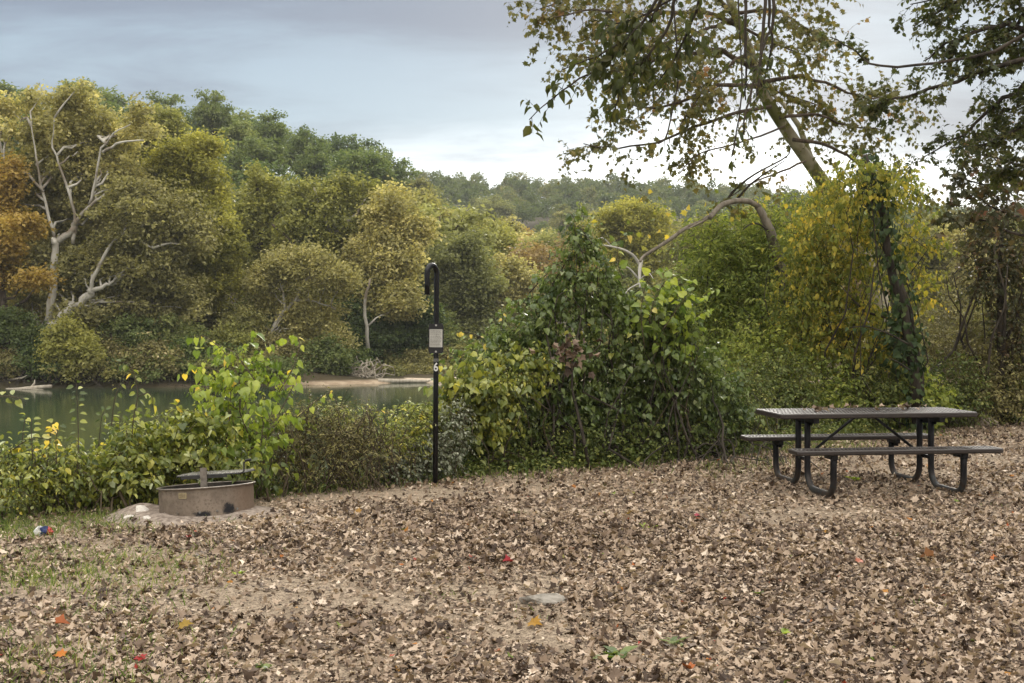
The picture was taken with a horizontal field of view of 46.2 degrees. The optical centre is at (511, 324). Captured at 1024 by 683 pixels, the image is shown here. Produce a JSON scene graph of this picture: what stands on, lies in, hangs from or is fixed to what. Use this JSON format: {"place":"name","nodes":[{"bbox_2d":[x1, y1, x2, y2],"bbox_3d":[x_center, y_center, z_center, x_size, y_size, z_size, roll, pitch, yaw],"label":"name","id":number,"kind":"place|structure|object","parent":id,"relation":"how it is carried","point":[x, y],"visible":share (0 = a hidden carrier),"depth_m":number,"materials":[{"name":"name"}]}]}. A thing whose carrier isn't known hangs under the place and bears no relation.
{"place":"outdoors","nodes":[
{"label":"outdoors","id":0,"kind":"place"},
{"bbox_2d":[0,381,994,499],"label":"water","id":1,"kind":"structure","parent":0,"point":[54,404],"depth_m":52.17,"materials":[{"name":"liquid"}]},
{"bbox_2d":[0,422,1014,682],"bbox_3d":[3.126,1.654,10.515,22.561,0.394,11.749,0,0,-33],"label":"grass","id":2,"kind":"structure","parent":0,"point":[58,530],"depth_m":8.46,"materials":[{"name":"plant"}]},
{"bbox_2d":[0,181,1023,682],"bbox_3d":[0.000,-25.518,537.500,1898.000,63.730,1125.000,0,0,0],"label":"ground","id":3,"kind":"structure","parent":0,"point":[526,631],"depth_m":7.66,"materials":[{"name":"soil"}]},
{"bbox_2d":[0,339,31,382],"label":"bank shrub","id":4,"kind":"object","parent":3,"relation":"on","point":[3,355],"visible":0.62,"depth_m":66.69,"materials":[{"name":"green plant"}]},
{"bbox_2d":[0,303,50,381],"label":"bank shrub","id":5,"kind":"object","parent":3,"relation":"on","point":[12,328],"visible":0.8,"depth_m":68.06,"materials":[{"name":"green plant"}]},
{"bbox_2d":[0,148,66,312],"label":"maple tree","id":6,"kind":"object","parent":3,"relation":"on","point":[17,227],"visible":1,"depth_m":68.53,"materials":[{"name":"brown plant"}]},
{"bbox_2d":[10,327,80,382],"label":"bank shrub","id":7,"kind":"object","parent":3,"relation":"on","point":[23,349],"visible":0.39,"depth_m":67.03,"materials":[{"name":"green plant"}]},
{"bbox_2d":[0,431,102,519],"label":"grapevine","id":8,"kind":"object","parent":3,"relation":"on","point":[8,479],"visible":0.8,"depth_m":10.76,"materials":[{"name":"green plant"}]},
{"bbox_2d":[12,380,110,512],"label":"stickweed","id":9,"kind":"object","parent":3,"relation":"on","point":[72,451],"visible":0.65,"depth_m":10.80,"materials":[{"name":"green plant"}]},
{"bbox_2d":[30,308,111,380],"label":"bank shrub","id":10,"kind":"object","parent":3,"relation":"on","point":[68,339],"visible":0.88,"depth_m":66.81,"materials":[{"name":"green plant"}]},
{"bbox_2d":[27,295,134,383],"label":"bank shrub","id":11,"kind":"object","parent":3,"relation":"on","point":[99,361],"visible":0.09,"depth_m":66.59,"materials":[{"name":"green plant"}]},
{"bbox_2d":[0,76,176,328],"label":"sycamore tree","id":12,"kind":"object","parent":3,"relation":"on","point":[68,150],"visible":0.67,"depth_m":72.18,"materials":[{"name":"green plant"}]},
{"bbox_2d":[70,328,131,385],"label":"bank shrub","id":13,"kind":"object","parent":3,"relation":"on","point":[108,346],"visible":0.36,"depth_m":67.93,"materials":[{"name":"green plant"}]},
{"bbox_2d":[21,443,186,512],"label":"bank shrub","id":14,"kind":"object","parent":3,"relation":"on","point":[138,492],"visible":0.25,"depth_m":11.04,"materials":[{"name":"green plant"}]},
{"bbox_2d":[6,168,228,334],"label":"sycamore tree","id":15,"kind":"object","parent":3,"relation":"on","point":[98,275],"visible":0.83,"depth_m":70.09,"materials":[{"name":"green plant"}]},
{"bbox_2d":[78,359,169,513],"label":"stickweed","id":16,"kind":"object","parent":3,"relation":"on","point":[128,475],"visible":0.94,"depth_m":10.92,"materials":[{"name":"green plant"}]},
{"bbox_2d":[92,311,170,383],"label":"bank shrub","id":17,"kind":"object","parent":3,"relation":"on","point":[129,330],"visible":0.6,"depth_m":69.16,"materials":[{"name":"green plant"}]},
{"bbox_2d":[97,296,175,384],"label":"bank shrub","id":18,"kind":"object","parent":3,"relation":"on","point":[151,378],"visible":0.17,"depth_m":67.00,"materials":[{"name":"green plant"}]},
{"bbox_2d":[0,351,276,388],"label":"shrub","id":19,"kind":"object","parent":3,"relation":"on","point":[7,380],"visible":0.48,"depth_m":66.73,"materials":[{"name":"green plant"}]},
{"bbox_2d":[102,331,192,383],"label":"bank shrub","id":20,"kind":"object","parent":3,"relation":"on","point":[142,358],"visible":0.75,"depth_m":67.54,"materials":[{"name":"green plant"}]},
{"bbox_2d":[116,99,191,168],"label":"hickory tree","id":21,"kind":"object","parent":3,"relation":"on","point":[170,120],"visible":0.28,"depth_m":94.13,"materials":[{"name":"green plant"}]},
{"bbox_2d":[142,90,190,136],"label":"forest tree","id":22,"kind":"object","parent":3,"relation":"on","point":[173,99],"visible":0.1,"depth_m":181.57,"materials":[{"name":"green plant"}]},
{"bbox_2d":[138,312,207,380],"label":"bank shrub","id":23,"kind":"object","parent":3,"relation":"on","point":[185,330],"visible":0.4,"depth_m":70.15,"materials":[{"name":"green plant"}]},
{"bbox_2d":[93,399,289,504],"bbox_3d":[-3.050,1.260,11.323,1.940,1.191,1.050,0,0,0],"label":"grapevine","id":24,"kind":"object","parent":3,"relation":"on","point":[204,455],"visible":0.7,"depth_m":11.16,"materials":[{"name":"green plant"}]},
{"bbox_2d":[103,503,281,525],"bbox_3d":[-2.790,1.667,10.580,2.058,0.154,1.511,0,0,0],"label":"ash heap","id":25,"kind":"object","parent":3,"relation":"on","point":[153,513],"visible":0.25,"depth_m":10.28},
{"bbox_2d":[156,458,255,516],"bbox_3d":[-2.691,1.454,10.613,0.882,0.521,0.860,-3,-4,0],"label":"fire ring","id":26,"kind":"object","parent":25,"relation":"on","point":[204,498],"visible":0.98,"depth_m":10.30,"materials":[{"name":"metal"}]},
{"bbox_2d":[136,125,255,326],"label":"sycamore tree","id":27,"kind":"object","parent":3,"relation":"on","point":[194,161],"visible":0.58,"depth_m":75.36,"materials":[{"name":"green plant"}]},
{"bbox_2d":[161,331,240,383],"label":"bank shrub","id":28,"kind":"object","parent":3,"relation":"on","point":[189,350],"visible":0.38,"depth_m":68.68,"materials":[{"name":"green plant"}]},
{"bbox_2d":[160,296,247,378],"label":"bank shrub","id":29,"kind":"object","parent":3,"relation":"on","point":[212,318],"visible":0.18,"depth_m":77.53,"materials":[{"name":"green plant"}]},
{"bbox_2d":[186,87,242,141],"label":"forest tree","id":30,"kind":"object","parent":3,"relation":"on","point":[210,117],"visible":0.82,"depth_m":159.45,"materials":[{"name":"green plant"}]},
{"bbox_2d":[195,316,260,380],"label":"bank shrub","id":31,"kind":"object","parent":3,"relation":"on","point":[241,337],"visible":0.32,"depth_m":70.36,"materials":[{"name":"green plant"}]},
{"bbox_2d":[217,119,259,169],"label":"forest tree","id":32,"kind":"object","parent":3,"relation":"on","point":[239,130],"visible":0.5,"depth_m":152.68,"materials":[{"name":"green plant"}]},
{"bbox_2d":[208,303,276,381],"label":"bank shrub","id":33,"kind":"object","parent":3,"relation":"on","point":[251,317],"visible":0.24,"depth_m":72.54,"materials":[{"name":"green plant"}]},
{"bbox_2d":[0,456,491,517],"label":"ground cover","id":34,"kind":"object","parent":3,"relation":"on","point":[365,482],"visible":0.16,"depth_m":11.96,"materials":[{"name":"green plant"}]},
{"bbox_2d":[161,331,332,501],"bbox_3d":[-2.533,0.893,11.594,1.552,1.674,1.128,0,0,0],"label":"redbud shrub","id":35,"kind":"object","parent":3,"relation":"on","point":[230,379],"visible":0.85,"depth_m":11.55,"materials":[{"name":"green plant"}]},
{"bbox_2d":[218,133,290,188],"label":"forest tree","id":36,"kind":"object","parent":3,"relation":"on","point":[260,150],"visible":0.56,"depth_m":140.11,"materials":[{"name":"green plant"}]},
{"bbox_2d":[230,156,300,203],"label":"forest tree","id":37,"kind":"object","parent":3,"relation":"on","point":[279,171],"visible":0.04,"depth_m":122.44,"materials":[{"name":"green plant"}]},
{"bbox_2d":[224,158,309,324],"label":"sycamore tree","id":38,"kind":"object","parent":3,"relation":"on","point":[254,221],"visible":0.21,"depth_m":83.17,"materials":[{"name":"green plant"}]},
{"bbox_2d":[251,106,293,160],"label":"forest tree","id":39,"kind":"object","parent":3,"relation":"on","point":[269,128],"visible":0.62,"depth_m":167.10,"materials":[{"name":"green plant"}]},
{"bbox_2d":[231,292,313,384],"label":"bank shrub","id":40,"kind":"object","parent":3,"relation":"on","point":[285,366],"visible":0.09,"depth_m":68.88,"materials":[{"name":"green plant"}]},
{"bbox_2d":[248,328,303,378],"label":"bank shrub","id":41,"kind":"object","parent":3,"relation":"on","point":[285,349],"visible":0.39,"depth_m":70.87,"materials":[{"name":"green plant"}]},
{"bbox_2d":[231,235,371,352],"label":"sycamore tree","id":42,"kind":"object","parent":3,"relation":"on","point":[297,313],"visible":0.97,"depth_m":73.73,"materials":[{"name":"green plant"}]},
{"bbox_2d":[282,123,334,171],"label":"forest tree","id":43,"kind":"object","parent":3,"relation":"on","point":[298,141],"visible":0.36,"depth_m":161.51,"materials":[{"name":"green plant"}]},
{"bbox_2d":[287,138,335,188],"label":"forest tree","id":44,"kind":"object","parent":3,"relation":"on","point":[314,165],"visible":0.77,"depth_m":150.93,"materials":[{"name":"green plant"}]},
{"bbox_2d":[260,166,385,307],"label":"sycamore tree","id":45,"kind":"object","parent":3,"relation":"on","point":[331,204],"visible":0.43,"depth_m":80.81,"materials":[{"name":"green plant"}]},
{"bbox_2d":[298,331,359,375],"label":"bank shrub","id":46,"kind":"object","parent":3,"relation":"on","point":[333,361],"visible":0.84,"depth_m":72.22,"materials":[{"name":"green plant"}]},
{"bbox_2d":[248,383,425,496],"bbox_3d":[-1.900,1.271,12.009,2.055,1.373,1.228,0,0,0],"label":"bramble bush","id":47,"kind":"object","parent":3,"relation":"on","point":[336,447],"visible":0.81,"depth_m":11.91,"materials":[{"name":"green plant"}]},
{"bbox_2d":[327,131,383,155],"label":"forest tree","id":48,"kind":"object","parent":3,"relation":"on","point":[338,142],"visible":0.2,"depth_m":182.87,"materials":[{"name":"green plant"}]},
{"bbox_2d":[322,148,397,196],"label":"forest tree","id":49,"kind":"object","parent":3,"relation":"on","point":[380,170],"visible":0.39,"depth_m":140.21,"materials":[{"name":"green plant"}]},
{"bbox_2d":[315,290,426,365],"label":"cedar tree","id":50,"kind":"object","parent":3,"relation":"on","point":[380,338],"visible":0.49,"depth_m":78.09,"materials":[{"name":"green plant"}]},
{"bbox_2d":[305,394,443,486],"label":"bank weeds","id":51,"kind":"object","parent":3,"relation":"on","point":[410,427],"visible":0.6,"depth_m":12.21,"materials":[{"name":"green plant"}]},
{"bbox_2d":[355,143,422,190],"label":"forest tree","id":52,"kind":"object","parent":3,"relation":"on","point":[401,167],"visible":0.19,"depth_m":179.53,"materials":[{"name":"green plant"}]},
{"bbox_2d":[366,349,411,375],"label":"bank shrub","id":53,"kind":"object","parent":3,"relation":"on","point":[391,370],"visible":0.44,"depth_m":75.16,"materials":[{"name":"green plant"}]},
{"bbox_2d":[337,175,447,348],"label":"sycamore tree","id":54,"kind":"object","parent":3,"relation":"on","point":[390,262],"visible":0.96,"depth_m":78.61,"materials":[{"name":"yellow plant"}]},
{"bbox_2d":[369,400,456,476],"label":"bank shrub","id":55,"kind":"object","parent":3,"relation":"on","point":[427,415],"visible":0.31,"depth_m":12.58,"materials":[{"name":"green plant"}]},
{"bbox_2d":[385,344,442,374],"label":"bank shrub","id":56,"kind":"object","parent":3,"relation":"on","point":[416,364],"visible":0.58,"depth_m":77.87,"materials":[{"name":"green plant"}]},
{"bbox_2d":[384,296,450,350],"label":"cedar tree","id":57,"kind":"object","parent":3,"relation":"on","point":[415,329],"visible":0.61,"depth_m":79.06,"materials":[{"name":"green plant"}]},
{"bbox_2d":[365,392,490,486],"bbox_3d":[-0.901,1.265,12.439,1.369,1.112,0.764,0,0,-28],"label":"honeysuckle","id":58,"kind":"object","parent":3,"relation":"on","point":[444,440],"visible":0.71,"depth_m":12.46,"materials":[{"name":"green plant"}]},
{"bbox_2d":[424,263,443,484],"bbox_3d":[-0.805,0.544,12.039,0.227,2.336,0.115,0,0,-44],"label":"lantern post","id":59,"kind":"object","parent":3,"relation":"on","point":[436,338],"visible":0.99,"depth_m":12.08,"materials":[{"name":"black metal"}]},
{"bbox_2d":[407,190,460,286],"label":"ash tree","id":60,"kind":"object","parent":3,"relation":"on","point":[445,214],"visible":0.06,"depth_m":97.36,"materials":[{"name":"yellow plant"}]},
{"bbox_2d":[422,308,467,352],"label":"bank shrub","id":61,"kind":"object","parent":3,"relation":"on","point":[449,326],"visible":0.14,"depth_m":85.34,"materials":[{"name":"green plant"}]},
{"bbox_2d":[407,197,502,290],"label":"forest tree","id":62,"kind":"object","parent":3,"relation":"on","point":[469,219],"visible":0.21,"depth_m":94.37,"materials":[{"name":"green plant"}]},
{"bbox_2d":[419,225,514,344],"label":"willow tree","id":63,"kind":"object","parent":3,"relation":"on","point":[466,283],"visible":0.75,"depth_m":88.94,"materials":[{"name":"green plant"}]},
{"bbox_2d":[425,338,564,470],"bbox_3d":[-0.193,0.914,13.223,1.599,1.533,1.274,0,0,0],"label":"vine covered bush","id":64,"kind":"object","parent":3,"relation":"on","point":[497,385],"visible":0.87,"depth_m":13.01,"materials":[{"name":"green plant"}]},
{"bbox_2d":[472,194,517,220],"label":"forest tree","id":65,"kind":"object","parent":3,"relation":"on","point":[498,207],"visible":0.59,"depth_m":294.70,"materials":[{"name":"green plant"}]},
{"bbox_2d":[478,215,524,255],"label":"hickory tree","id":66,"kind":"object","parent":3,"relation":"on","point":[503,229],"visible":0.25,"depth_m":113.47,"materials":[{"name":"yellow plant"}]},
{"bbox_2d":[406,377,607,382],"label":"sand bar","id":67,"kind":"object","parent":3,"relation":"on","point":[428,379],"visible":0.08,"depth_m":73.44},
{"bbox_2d":[347,356,394,378],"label":"root wad","id":68,"kind":"object","parent":67,"relation":"on","point":[366,373],"visible":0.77,"depth_m":73.04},
{"bbox_2d":[471,248,549,344],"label":"ash tree","id":69,"kind":"object","parent":3,"relation":"on","point":[520,275],"visible":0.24,"depth_m":94.93,"materials":[{"name":"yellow plant"}]},
{"bbox_2d":[0,422,1023,682],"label":"leaf litter","id":70,"kind":"object","parent":3,"relation":"on","point":[532,532],"visible":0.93,"depth_m":7.49,"materials":[{"name":"plant"}]},
{"bbox_2d":[519,593,564,605],"bbox_3d":[0.175,1.595,6.957,0.271,0.086,0.131,0,0,-5],"label":"stone","id":71,"kind":"object","parent":3,"relation":"on","point":[551,598],"visible":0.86,"depth_m":6.92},
{"bbox_2d":[515,226,574,320],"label":"ash tree","id":72,"kind":"object","parent":3,"relation":"on","point":[545,238],"visible":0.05,"depth_m":116.92,"materials":[{"name":"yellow plant"}]},
{"bbox_2d":[499,233,603,317],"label":"forest tree","id":73,"kind":"object","parent":3,"relation":"on","point":[535,252],"visible":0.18,"depth_m":102.89,"materials":[{"name":"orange plant"}]},
{"bbox_2d":[418,201,764,469],"bbox_3d":[1.217,0.255,13.968,4.639,3.398,1.946,0,0,-22],"label":"vine covered bush","id":74,"kind":"object","parent":3,"relation":"on","point":[623,375],"visible":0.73,"depth_m":13.83,"materials":[{"name":"green plant"}]},
{"bbox_2d":[529,333,603,378],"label":"dead leaves","id":75,"kind":"object","parent":74,"relation":"hanging from","point":[577,348],"visible":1,"depth_m":12.73,"materials":[{"name":"brown plant"}]},
{"bbox_2d":[593,261,652,316],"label":"forest tree","id":76,"kind":"object","parent":3,"relation":"on","point":[627,273],"visible":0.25,"depth_m":108.06,"materials":[{"name":"green plant"}]},
{"bbox_2d":[426,388,821,471],"bbox_3d":[1.209,1.368,13.772,5.216,1.160,2.550,0,0,-20],"label":"honeysuckle","id":77,"kind":"object","parent":3,"relation":"on","point":[598,433],"visible":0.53,"depth_m":13.79,"materials":[{"name":"green plant"}]},
{"bbox_2d":[576,195,681,322],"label":"sycamore tree","id":78,"kind":"object","parent":3,"relation":"on","point":[638,216],"visible":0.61,"depth_m":110.71,"materials":[{"name":"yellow plant"}]},
{"bbox_2d":[520,0,791,173],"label":"hickory tree","id":79,"kind":"object","parent":3,"relation":"on","point":[634,44],"visible":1,"depth_m":9.73,"materials":[{"name":"green plant"}]},
{"bbox_2d":[609,241,720,457],"bbox_3d":[1.789,0.356,13.886,1.229,2.611,0.908,0,0,13],"label":"redbud shrub","id":80,"kind":"object","parent":3,"relation":"on","point":[672,322],"visible":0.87,"depth_m":13.76,"materials":[{"name":"green plant"}]},
{"bbox_2d":[319,170,1022,229],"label":"ridge forest","id":81,"kind":"object","parent":3,"relation":"on","point":[524,195],"visible":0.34,"depth_m":355.81,"materials":[{"name":"green plant"}]},
{"bbox_2d":[645,213,734,335],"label":"ash tree","id":82,"kind":"object","parent":3,"relation":"on","point":[667,259],"visible":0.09,"depth_m":94.82,"materials":[{"name":"green plant"}]},
{"bbox_2d":[591,148,794,423],"bbox_3d":[3.107,-0.111,19.708,3.560,5.479,1.444,0,0,0],"label":"leaning dead tree","id":83,"kind":"object","parent":3,"relation":"on","point":[766,225],"visible":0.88,"depth_m":19.59,"materials":[{"name":"wood"}]},
{"bbox_2d":[463,418,995,474],"bbox_3d":[5.134,1.892,18.677,16.236,1.257,3.628,0,0,-40],"label":"ground cover","id":84,"kind":"object","parent":3,"relation":"on","point":[861,427],"visible":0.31,"depth_m":13.59,"materials":[{"name":"green plant"}]},
{"bbox_2d":[504,0,958,374],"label":"sycamore tree","id":85,"kind":"object","parent":3,"relation":"on","point":[800,147],"visible":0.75,"depth_m":19.55,"materials":[{"name":"green plant"}]},
{"bbox_2d":[656,193,821,428],"bbox_3d":[3.737,0.983,19.821,2.944,6.531,2.553,0,0,0],"label":"green sapling","id":86,"kind":"object","parent":3,"relation":"on","point":[724,304],"visible":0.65,"depth_m":19.77,"materials":[{"name":"green plant"}]},
{"bbox_2d":[706,357,786,433],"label":"understory shrub","id":87,"kind":"object","parent":3,"relation":"on","point":[754,386],"visible":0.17,"depth_m":16.37,"materials":[{"name":"green plant"}]},
{"bbox_2d":[673,183,853,430],"bbox_3d":[4.738,0.898,21.465,3.787,6.829,1.936,0,0,0],"label":"green sapling","id":88,"kind":"object","parent":3,"relation":"on","point":[784,201],"visible":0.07,"depth_m":21.39,"materials":[{"name":"green plant"}]},
{"bbox_2d":[711,314,826,431],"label":"understory shrub","id":89,"kind":"object","parent":3,"relation":"on","point":[747,349],"visible":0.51,"depth_m":18.46,"materials":[{"name":"green plant"}]},
{"bbox_2d":[731,344,833,433],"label":"understory shrub","id":90,"kind":"object","parent":3,"relation":"on","point":[787,396],"visible":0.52,"depth_m":17.33,"materials":[{"name":"green plant"}]},
{"bbox_2d":[771,342,882,429],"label":"understory shrub","id":91,"kind":"object","parent":3,"relation":"on","point":[831,396],"visible":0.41,"depth_m":17.84,"materials":[{"name":"green plant"}]},
{"bbox_2d":[754,149,961,426],"bbox_3d":[5.308,-0.181,18.137,3.205,4.862,2.616,0,0,0],"label":"yellow vine","id":92,"kind":"object","parent":3,"relation":"on","point":[828,266],"visible":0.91,"depth_m":18.33,"materials":[{"name":"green plant"}]},
{"bbox_2d":[818,345,915,431],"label":"understory shrub","id":93,"kind":"object","parent":3,"relation":"on","point":[893,390],"visible":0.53,"depth_m":17.95,"materials":[{"name":"green plant"}]},
{"bbox_2d":[740,407,1003,496],"bbox_3d":[3.485,1.224,11.865,2.020,0.759,1.670,0,0,-8],"label":"picnic table","id":94,"kind":"object","parent":3,"relation":"on","point":[808,418],"visible":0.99,"depth_m":11.64,"materials":[{"name":"brown metal"}]},
{"bbox_2d":[845,148,940,432],"bbox_3d":[5.589,-0.429,17.855,1.429,4.496,1.013,0,0,-35],"label":"ivy clad tree","id":95,"kind":"object","parent":3,"relation":"on","point":[907,345],"visible":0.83,"depth_m":17.82,"materials":[{"name":"green plant"}]},
{"bbox_2d":[869,364,963,429],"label":"understory shrub","id":96,"kind":"object","parent":3,"relation":"on","point":[942,398],"visible":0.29,"depth_m":18.09,"materials":[{"name":"green plant"}]},
{"bbox_2d":[871,212,962,340],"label":"hickory tree","id":97,"kind":"object","parent":3,"relation":"on","point":[933,264],"visible":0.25,"depth_m":88.85,"materials":[{"name":"green plant"}]},
{"bbox_2d":[817,0,1023,198],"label":"oak tree","id":98,"kind":"object","parent":3,"relation":"on","point":[975,60],"visible":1,"depth_m":13.20,"materials":[{"name":"green plant"}]},
{"bbox_2d":[913,285,993,383],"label":"understory shrub","id":99,"kind":"object","parent":3,"relation":"on","point":[929,349],"visible":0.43,"depth_m":20.20,"materials":[{"name":"green plant"}]},
{"bbox_2d":[923,344,997,427],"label":"understory shrub","id":100,"kind":"object","parent":3,"relation":"on","point":[960,396],"visible":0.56,"depth_m":18.68,"materials":[{"name":"green plant"}]},
{"bbox_2d":[919,213,1023,348],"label":"hickory tree","id":101,"kind":"object","parent":3,"relation":"on","point":[954,234],"visible":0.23,"depth_m":87.27,"materials":[{"name":"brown plant"}]},
{"bbox_2d":[929,181,1023,424],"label":"hedge maple","id":102,"kind":"object","parent":3,"relation":"on","point":[1000,314],"visible":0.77,"depth_m":19.40,"materials":[{"name":"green plant"}]},
{"bbox_2d":[930,116,1023,293],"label":"maple tree","id":103,"kind":"object","parent":3,"relation":"on","point":[993,220],"visible":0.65,"depth_m":16.50,"materials":[{"name":"green plant"}]},
{"bbox_2d":[939,335,1023,426],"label":"understory shrub","id":104,"kind":"object","parent":3,"relation":"on","point":[1000,409],"visible":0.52,"depth_m":19.02,"materials":[{"name":"green plant"}]},
{"bbox_2d":[941,273,1023,391],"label":"understory shrub","id":105,"kind":"object","parent":3,"relation":"on","point":[976,320],"visible":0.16,"depth_m":20.80,"materials":[{"name":"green plant"}]},
{"bbox_2d":[0,0,1023,212],"label":"sky","id":106,"kind":"structure","parent":0,"point":[443,84],"materials":[{"name":"grey"}]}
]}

